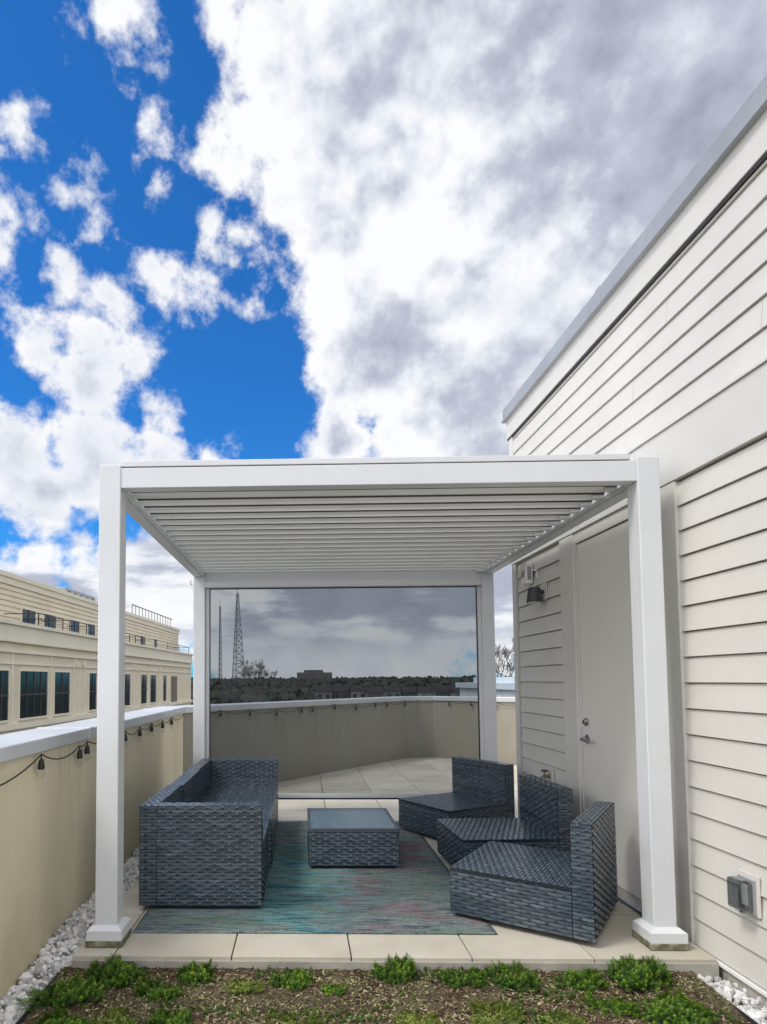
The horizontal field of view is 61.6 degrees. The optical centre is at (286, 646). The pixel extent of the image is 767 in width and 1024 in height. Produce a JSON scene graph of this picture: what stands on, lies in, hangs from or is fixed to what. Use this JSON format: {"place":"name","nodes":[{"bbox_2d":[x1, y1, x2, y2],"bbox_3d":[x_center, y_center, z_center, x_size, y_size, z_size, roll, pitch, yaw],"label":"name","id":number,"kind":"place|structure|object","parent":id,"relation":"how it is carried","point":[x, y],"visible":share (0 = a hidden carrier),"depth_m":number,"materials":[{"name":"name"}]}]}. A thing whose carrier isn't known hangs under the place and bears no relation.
{"place":"outdoors","nodes":[
{"label":"outdoors","id":0,"kind":"place"},
{"bbox_2d":[0,569,192,734],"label":"apartment building","id":1,"kind":"structure","parent":0,"point":[49,675],"depth_m":30.34,"materials":[{"name":"beige concrete"}]},
{"bbox_2d":[0,669,9,722],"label":"window","id":2,"kind":"structure","parent":1,"relation":"in","point":[4,673],"depth_m":23.76,"materials":[{"name":"black glass"}]},
{"bbox_2d":[19,607,36,624],"bbox_3d":[-12.146,-1.326,29.745,0.140,0.940,1.484,-1,-3,4],"label":"window","id":3,"kind":"structure","parent":1,"relation":"in","point":[26,618],"depth_m":29.71,"materials":[{"name":"black glass"}]},
{"bbox_2d":[18,669,48,720],"bbox_3d":[-10.432,1.957,26.069,0.141,2.010,2.565,-1,-3,4],"label":"window","id":4,"kind":"structure","parent":1,"relation":"in","point":[33,685],"depth_m":25.97,"materials":[{"name":"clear glass"}]},
{"bbox_2d":[4,613,63,629],"bbox_3d":[-11.409,-1.070,28.627,1.570,0.640,2.513,-1,-3,4],"label":"railing","id":5,"kind":"object","parent":1,"relation":"on","point":[38,619],"visible":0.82,"depth_m":28.15,"materials":[{"name":"black metal"}]},
{"bbox_2d":[42,612,55,627],"bbox_3d":[-11.987,-1.212,31.894,0.140,0.940,1.377,-1,-3,4],"label":"window","id":6,"kind":"structure","parent":1,"relation":"in","point":[50,624],"depth_m":31.88,"materials":[{"name":"black glass"}]},
{"bbox_2d":[53,670,70,715],"bbox_3d":[-10.228,2.100,28.762,0.140,2.010,1.766,-1,-3,4],"label":"window","id":7,"kind":"structure","parent":1,"relation":"in","point":[61,679],"depth_m":28.73,"materials":[{"name":"black glass"}]},
{"bbox_2d":[40,620,94,635],"bbox_3d":[-11.146,-0.880,32.197,1.570,0.640,3.171,-1,-3,4],"label":"railing","id":8,"kind":"object","parent":1,"relation":"on","point":[78,626],"visible":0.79,"depth_m":31.61,"materials":[{"name":"black metal"}]},
{"bbox_2d":[68,618,79,632],"bbox_3d":[-11.755,-1.044,35.053,0.140,0.940,1.386,-1,-3,4],"label":"window","id":9,"kind":"structure","parent":1,"relation":"in","point":[72,623],"depth_m":35.02,"materials":[{"name":"black glass"}]},
{"bbox_2d":[55,587,94,600],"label":"rooftop unit","id":10,"kind":"object","parent":1,"relation":"on","point":[77,593],"visible":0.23,"depth_m":40.42,"materials":[{"name":"metal"}]},
{"bbox_2d":[87,622,95,635],"bbox_3d":[-11.580,-0.917,37.437,0.140,0.940,1.278,-1,-3,4],"label":"window","id":11,"kind":"structure","parent":1,"relation":"in","point":[91,628],"depth_m":37.42,"materials":[{"name":"black glass"}]},
{"bbox_2d":[88,672,97,711],"bbox_3d":[-9.958,2.295,32.423,0.140,2.010,1.142,-1,-3,4],"label":"window","id":12,"kind":"structure","parent":1,"relation":"in","point":[92,676],"depth_m":32.39,"materials":[{"name":"black glass"}]},
{"bbox_2d":[125,673,130,706],"bbox_3d":[-9.578,2.577,37.726,0.140,2.010,1.496,-1,-3,4],"label":"window","id":13,"kind":"structure","parent":1,"relation":"in","point":[127,675],"depth_m":37.97,"materials":[{"name":"black glass"}]},
{"bbox_2d":[126,633,141,643],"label":"railing","id":14,"kind":"object","parent":1,"relation":"on","point":[135,636],"visible":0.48,"depth_m":40.73,"materials":[{"name":"grey metal"}]},
{"bbox_2d":[139,635,145,644],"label":"window","id":15,"kind":"structure","parent":1,"relation":"in","point":[143,637],"depth_m":47.61,"materials":[{"name":"black glass"}]},
{"bbox_2d":[140,674,147,704],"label":"window","id":16,"kind":"structure","parent":1,"relation":"in","point":[143,677],"depth_m":41.15,"materials":[{"name":"black glass"}]},
{"bbox_2d":[132,604,171,625],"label":"rooftop fence","id":17,"kind":"object","parent":1,"relation":"on","point":[151,614],"visible":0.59,"depth_m":54.57,"materials":[{"name":"metal"}]},
{"bbox_2d":[149,674,156,703],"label":"window","id":18,"kind":"structure","parent":1,"relation":"in","point":[152,677],"depth_m":43.22,"materials":[{"name":"black glass"}]},
{"bbox_2d":[153,638,157,646],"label":"window","id":19,"kind":"structure","parent":1,"relation":"in","point":[155,641],"depth_m":50.91,"materials":[{"name":"black glass"}]},
{"bbox_2d":[162,674,166,701],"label":"window","id":20,"kind":"structure","parent":1,"relation":"in","point":[164,676],"depth_m":46.26,"materials":[{"name":"black glass"}]},
{"bbox_2d":[156,640,188,652],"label":"railing","id":21,"kind":"object","parent":1,"relation":"on","point":[175,647],"visible":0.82,"depth_m":53.85,"materials":[{"name":"grey metal"}]},
{"bbox_2d":[332,685,348,698],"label":"town house","id":22,"kind":"structure","parent":0,"point":[340,691],"depth_m":207.69,"materials":[{"name":"grey glass"}]},
{"bbox_2d":[349,685,365,697],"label":"town house","id":23,"kind":"structure","parent":0,"point":[356,691],"depth_m":207.03,"materials":[{"name":"grey glass"}]},
{"bbox_2d":[365,686,384,697],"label":"town house","id":24,"kind":"structure","parent":0,"point":[374,691],"depth_m":199.39,"materials":[{"name":"grey glass"}]},
{"bbox_2d":[0,0,766,678],"label":"sky","id":25,"kind":"structure","parent":0,"point":[230,229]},
{"bbox_2d":[23,966,751,1023],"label":"planting soil","id":26,"kind":"structure","parent":0,"point":[405,1000],"depth_m":2.95,"materials":[{"name":"brown soil"}]},
{"bbox_2d":[34,1007,90,1023],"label":"sedum plant","id":27,"kind":"object","parent":26,"relation":"on","point":[47,1017],"visible":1,"depth_m":2.75,"materials":[{"name":"green plant"}]},
{"bbox_2d":[17,970,109,1010],"bbox_3d":[-1.036,1.601,2.962,0.394,0.118,0.291,0,-3,1],"label":"sedum plant","id":28,"kind":"object","parent":26,"relation":"on","point":[75,989],"visible":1,"depth_m":2.92,"materials":[{"name":"green plant"}]},
{"bbox_2d":[87,1006,137,1023],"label":"sedum plant","id":29,"kind":"object","parent":26,"relation":"on","point":[114,1013],"visible":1,"depth_m":2.78,"materials":[{"name":"green plant"}]},
{"bbox_2d":[84,953,151,989],"bbox_3d":[-0.837,1.603,3.153,0.328,0.121,0.252,0,-3,1],"label":"sedum plant","id":30,"kind":"object","parent":26,"relation":"on","point":[116,973],"visible":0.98,"depth_m":3.10,"materials":[{"name":"green plant"}]},
{"bbox_2d":[132,977,184,1001],"bbox_3d":[-0.608,1.625,3.011,0.254,0.081,0.189,0,-3,1],"label":"sedum plant","id":31,"kind":"object","parent":26,"relation":"on","point":[143,988],"visible":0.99,"depth_m":2.98,"materials":[{"name":"green plant"}]},
{"bbox_2d":[146,1007,192,1023],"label":"sedum plant","id":32,"kind":"object","parent":26,"relation":"on","point":[162,1016],"visible":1,"depth_m":2.74,"materials":[{"name":"green plant"}]},
{"bbox_2d":[175,958,216,985],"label":"sedum plant","id":33,"kind":"object","parent":26,"relation":"on","point":[192,973],"visible":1,"depth_m":3.11,"materials":[{"name":"green plant"}]},
{"bbox_2d":[226,977,264,994],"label":"sedum plant","id":34,"kind":"object","parent":26,"relation":"on","point":[239,986],"visible":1,"depth_m":3.02,"materials":[{"name":"green plant"}]},
{"bbox_2d":[266,967,313,989],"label":"sedum plant","id":35,"kind":"object","parent":26,"relation":"on","point":[298,979],"visible":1,"depth_m":3.06,"materials":[{"name":"green plant"}]},
{"bbox_2d":[263,1006,332,1023],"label":"sedum plant","id":36,"kind":"object","parent":26,"relation":"on","point":[286,1020],"visible":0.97,"depth_m":2.79,"materials":[{"name":"green plant"}]},
{"bbox_2d":[319,982,347,996],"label":"sedum plant","id":37,"kind":"object","parent":26,"relation":"on","point":[336,989],"visible":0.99,"depth_m":3.00,"materials":[{"name":"green plant"}]},
{"bbox_2d":[22,965,750,1023],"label":"ground cover","id":38,"kind":"object","parent":26,"relation":"on","point":[631,1021],"visible":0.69,"depth_m":2.94,"materials":[{"name":"green plant"}]},
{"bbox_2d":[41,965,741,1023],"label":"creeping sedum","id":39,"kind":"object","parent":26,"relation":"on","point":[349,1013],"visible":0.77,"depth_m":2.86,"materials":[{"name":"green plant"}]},
{"bbox_2d":[369,952,417,984],"bbox_3d":[0.529,1.592,3.139,0.245,0.118,0.182,0,-3,1],"label":"sedum plant","id":40,"kind":"object","parent":26,"relation":"on","point":[402,969],"visible":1,"depth_m":3.12,"materials":[{"name":"green plant"}]},
{"bbox_2d":[391,1007,443,1023],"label":"sedum plant","id":41,"kind":"object","parent":26,"relation":"on","point":[407,1018],"visible":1,"depth_m":2.76,"materials":[{"name":"green plant"}]},
{"bbox_2d":[437,967,489,988],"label":"sedum plant","id":42,"kind":"object","parent":26,"relation":"on","point":[453,978],"visible":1,"depth_m":3.06,"materials":[{"name":"green plant"}]},
{"bbox_2d":[464,998,530,1023],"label":"sedum plant","id":43,"kind":"object","parent":26,"relation":"on","point":[497,1017],"visible":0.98,"depth_m":2.79,"materials":[{"name":"green plant"}]},
{"bbox_2d":[484,959,541,991],"bbox_3d":[1.103,1.593,3.075,0.254,0.096,0.213,0,-3,1],"label":"sedum plant","id":44,"kind":"object","parent":26,"relation":"on","point":[512,978],"visible":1,"depth_m":3.05,"materials":[{"name":"green plant"}]},
{"bbox_2d":[533,1007,587,1023],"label":"sedum plant","id":45,"kind":"object","parent":26,"relation":"on","point":[570,1019],"visible":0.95,"depth_m":2.75,"materials":[{"name":"green plant"}]},
{"bbox_2d":[550,967,606,992],"bbox_3d":[1.417,1.611,3.086,0.248,0.098,0.199,0,-3,1],"label":"sedum plant","id":46,"kind":"object","parent":26,"relation":"on","point":[588,978],"visible":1,"depth_m":3.05,"materials":[{"name":"green plant"}]},
{"bbox_2d":[580,992,639,1019],"bbox_3d":[1.473,1.617,2.846,0.248,0.074,0.182,0,-3,1],"label":"sedum plant","id":47,"kind":"object","parent":26,"relation":"on","point":[616,1005],"visible":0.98,"depth_m":2.84,"materials":[{"name":"green plant"}]},
{"bbox_2d":[604,953,674,991],"bbox_3d":[1.724,1.573,3.076,0.309,0.131,0.266,0,-3,1],"label":"sedum plant","id":48,"kind":"object","parent":26,"relation":"on","point":[639,974],"visible":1,"depth_m":3.03,"materials":[{"name":"green plant"}]},
{"bbox_2d":[629,986,720,1023],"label":"sedum plant","id":49,"kind":"object","parent":26,"relation":"on","point":[669,1008],"visible":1,"depth_m":2.77,"materials":[{"name":"green plant"}]},
{"bbox_2d":[383,685,400,696],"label":"town house","id":50,"kind":"structure","parent":0,"point":[391,690],"depth_m":209.52,"materials":[{"name":"grey glass"}]},
{"bbox_2d":[73,757,716,962],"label":"paving","id":51,"kind":"structure","parent":0,"point":[510,943],"depth_m":3.42,"materials":[{"name":"concrete"}]},
{"bbox_2d":[133,821,496,934],"bbox_3d":[0.187,1.668,4.905,2.030,0.009,2.786,0,-3,1],"label":"rug","id":52,"kind":"object","parent":51,"relation":"on","point":[410,894],"visible":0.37,"depth_m":3.96,"materials":[{"name":"teal fabric"}]},
{"bbox_2d":[139,785,268,906],"bbox_3d":[-0.521,1.319,4.291,0.765,0.628,0.804,0,-3,1],"label":"sofa module","id":53,"kind":"object","parent":52,"relation":"on","point":[203,854],"visible":1,"depth_m":3.89,"materials":[{"name":"wicker"}]},
{"bbox_2d":[170,770,274,866],"bbox_3d":[-0.488,1.361,5.089,0.765,0.628,0.804,0,-3,1],"label":"sofa module","id":54,"kind":"object","parent":52,"relation":"on","point":[188,781],"visible":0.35,"depth_m":5.11,"materials":[{"name":"wicker"}]},
{"bbox_2d":[187,758,277,831],"bbox_3d":[-0.479,1.404,5.888,0.765,0.628,0.804,0,-3,2],"label":"sofa module","id":55,"kind":"object","parent":52,"relation":"on","point":[238,778],"visible":0.56,"depth_m":6.18,"materials":[{"name":"wicker"}]},
{"bbox_2d":[307,808,399,867],"bbox_3d":[0.508,1.521,5.074,0.682,0.296,0.762,0,-3,1],"label":"coffee table","id":56,"kind":"object","parent":52,"relation":"on","point":[353,836],"visible":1,"depth_m":4.70,"materials":[{"name":"wicker"}]},
{"bbox_2d":[85,454,688,950],"bbox_3d":[0.542,0.353,4.986,3.156,2.641,3.216,0,-3,1],"label":"pergola","id":57,"kind":"object","parent":51,"relation":"on","point":[371,522],"visible":0.89,"depth_m":3.55,"materials":[{"name":"metal"}]},
{"bbox_2d":[205,586,484,799],"bbox_3d":[0.583,0.554,6.492,2.840,2.341,0.050,0,-3,1],"label":"screen","id":58,"kind":"object","parent":57,"relation":"attached to","point":[292,796],"visible":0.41,"depth_m":6.47,"materials":[{"name":"white plastic"}]},
{"bbox_2d":[398,756,514,837],"bbox_3d":[1.563,1.390,5.855,0.790,0.628,0.690,1,-3,-28],"label":"wicker chair","id":59,"kind":"object","parent":51,"relation":"on","point":[481,788],"visible":0.93,"depth_m":5.78,"materials":[{"name":"wicker"}]},
{"bbox_2d":[437,774,573,865],"bbox_3d":[1.609,1.331,4.755,0.790,0.628,0.690,0,-3,-2],"label":"wicker chair","id":60,"kind":"object","parent":51,"relation":"on","point":[545,819],"visible":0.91,"depth_m":4.62,"materials":[{"name":"wicker"}]},
{"bbox_2d":[450,801,617,942],"bbox_3d":[1.510,1.283,3.849,0.790,0.628,0.760,-3,-4,35],"label":"wicker chair","id":61,"kind":"object","parent":51,"relation":"on","point":[573,893],"visible":1,"depth_m":3.56,"materials":[{"name":"wicker"}]},
{"bbox_2d":[400,686,417,695],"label":"town house","id":62,"kind":"structure","parent":0,"point":[408,690],"depth_m":209.69,"materials":[{"name":"grey glass"}]},
{"bbox_2d":[416,686,436,695],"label":"town house","id":63,"kind":"structure","parent":0,"point":[426,690],"depth_m":204.32,"materials":[{"name":"grey glass"}]},
{"bbox_2d":[434,685,450,695],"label":"town house","id":64,"kind":"structure","parent":0,"point":[442,690],"depth_m":205.04,"materials":[{"name":"grey glass"}]},
{"bbox_2d":[449,686,459,695],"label":"town house","id":65,"kind":"structure","parent":0,"point":[454,690],"depth_m":199.53,"materials":[{"name":"grey glass"}]},
{"bbox_2d":[455,677,514,696],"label":"building","id":66,"kind":"structure","parent":0,"point":[505,686],"depth_m":48.14,"materials":[{"name":"metal"}]},
{"label":"ground","id":67,"kind":"structure","parent":0,"visible":0},
{"bbox_2d":[218,606,221,678],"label":"lattice tower","id":68,"kind":"structure","parent":67,"relation":"on","point":[219,674],"depth_m":702.99,"materials":[{"name":"metal"}]},
{"bbox_2d":[232,589,244,678],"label":"lattice tower","id":69,"kind":"structure","parent":67,"relation":"on","point":[236,640],"depth_m":653.94,"materials":[{"name":"metal"}]},
{"bbox_2d":[238,659,277,701],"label":"bare tree","id":70,"kind":"object","parent":67,"relation":"on","point":[262,667],"visible":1,"depth_m":119.80,"materials":[{"name":"brown plant"}]},
{"bbox_2d":[297,670,331,680],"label":"office block","id":71,"kind":"structure","parent":67,"relation":"on","point":[313,674],"depth_m":519.08,"materials":[{"name":"grey concrete"}]},
{"bbox_2d":[315,686,331,698],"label":"town house","id":72,"kind":"structure","parent":67,"relation":"on","point":[323,692],"depth_m":205.75,"materials":[{"name":"grey glass"}]},
{"bbox_2d":[191,675,513,704],"bbox_3d":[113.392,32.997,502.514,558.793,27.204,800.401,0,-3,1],"label":"woodland","id":73,"kind":"object","parent":67,"relation":"on","point":[231,690],"visible":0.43,"depth_m":333.49,"materials":[{"name":"green plant"}]},
{"bbox_2d":[495,637,513,676],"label":"bare tree","id":74,"kind":"object","parent":67,"relation":"on","point":[504,653],"visible":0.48,"depth_m":92.70,"materials":[{"name":"brown plant"}]},
{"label":"roof deck","id":75,"kind":"structure","parent":67,"relation":"on","visible":0},
{"bbox_2d":[0,707,184,1000],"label":"parapet wall","id":76,"kind":"structure","parent":75,"relation":"on","point":[47,848],"depth_m":3.68,"materials":[{"name":"beige paint"}]},
{"bbox_2d":[0,713,183,785],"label":"string lights","id":77,"kind":"object","parent":76,"relation":"hanging from","point":[41,764],"visible":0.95,"depth_m":3.95,"materials":[{"name":"black plastic"}]},
{"bbox_2d":[159,696,516,781],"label":"parapet wall","id":78,"kind":"structure","parent":75,"relation":"on","point":[307,742],"depth_m":10.08,"materials":[{"name":"beige paint"}]},
{"bbox_2d":[215,700,418,716],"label":"string lights","id":79,"kind":"object","parent":78,"relation":"attached to","point":[250,714],"visible":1,"depth_m":9.17,"materials":[{"name":"black plastic"}]},
{"bbox_2d":[433,700,504,705],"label":"string lights","id":80,"kind":"object","parent":78,"relation":"attached to","point":[463,703],"visible":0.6,"depth_m":11.10,"materials":[{"name":"black plastic"}]},
{"bbox_2d":[72,960,718,982],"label":"concrete kerb","id":81,"kind":"structure","parent":75,"relation":"on","point":[707,969],"depth_m":3.21,"materials":[{"name":"beige concrete"}]},
{"bbox_2d":[501,74,766,1006],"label":"roof access building","id":82,"kind":"structure","parent":75,"relation":"on","point":[658,349],"depth_m":3.46,"materials":[{"name":"paint"}]},
{"bbox_2d":[521,562,537,584],"bbox_3d":[2.150,-0.654,5.608,0.073,0.190,0.226,0,-3,0],"label":"junction box","id":83,"kind":"object","parent":82,"relation":"attached to","point":[526,574],"visible":1,"depth_m":5.60,"materials":[{"name":"white plastic"}]},
{"bbox_2d":[526,583,546,603],"bbox_3d":[2.111,-0.454,5.362,0.152,0.164,0.132,0,-3,0],"label":"wall lamp","id":84,"kind":"object","parent":82,"relation":"attached to","point":[536,595],"visible":1,"depth_m":5.32,"materials":[{"name":"grey metal"}]},
{"bbox_2d":[540,768,553,781],"bbox_3d":[2.141,1.096,5.247,0.110,0.160,0.120,0,-3,0],"label":"hose tap","id":85,"kind":"object","parent":82,"relation":"attached to","point":[549,775],"visible":0.68,"depth_m":5.23,"materials":[{"name":"gold metal"}]},
{"bbox_2d":[577,521,641,899],"bbox_3d":[2.181,0.396,4.246,0.099,2.387,0.930,0,-3,0],"label":"door","id":86,"kind":"structure","parent":82,"relation":"in","point":[604,589],"depth_m":4.27,"materials":[{"name":"white metal"}]},
{"bbox_2d":[727,869,761,918],"bbox_3d":[2.143,1.161,2.971,0.080,0.188,0.128,0,-3,0],"label":"outdoor socket","id":87,"kind":"object","parent":82,"relation":"attached to","point":[749,895],"visible":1,"depth_m":2.96,"materials":[{"name":"plastic"}]},
{"bbox_2d":[726,999,758,1023],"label":"metal edging","id":88,"kind":"object","parent":75,"relation":"on","point":[749,1019],"depth_m":2.78,"materials":[{"name":"black metal"}]},
{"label":"gravel bed","id":89,"kind":"structure","parent":75,"relation":"on","visible":0},
{"bbox_2d":[15,972,59,1023],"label":"metal edging","id":90,"kind":"object","parent":89,"relation":"on","point":[21,1019],"visible":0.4,"depth_m":2.84,"materials":[{"name":"black metal"}]},
{"bbox_2d":[0,846,139,1023],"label":"gravel","id":91,"kind":"structure","parent":89,"relation":"on","point":[56,953],"depth_m":3.39,"materials":[{"name":"white gravel"}]},
{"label":"gravel bed","id":92,"kind":"structure","parent":0,"visible":0},
{"bbox_2d":[698,974,766,1023],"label":"gravel","id":93,"kind":"structure","parent":92,"relation":"on","point":[754,1009],"depth_m":2.96,"materials":[{"name":"white gravel"}]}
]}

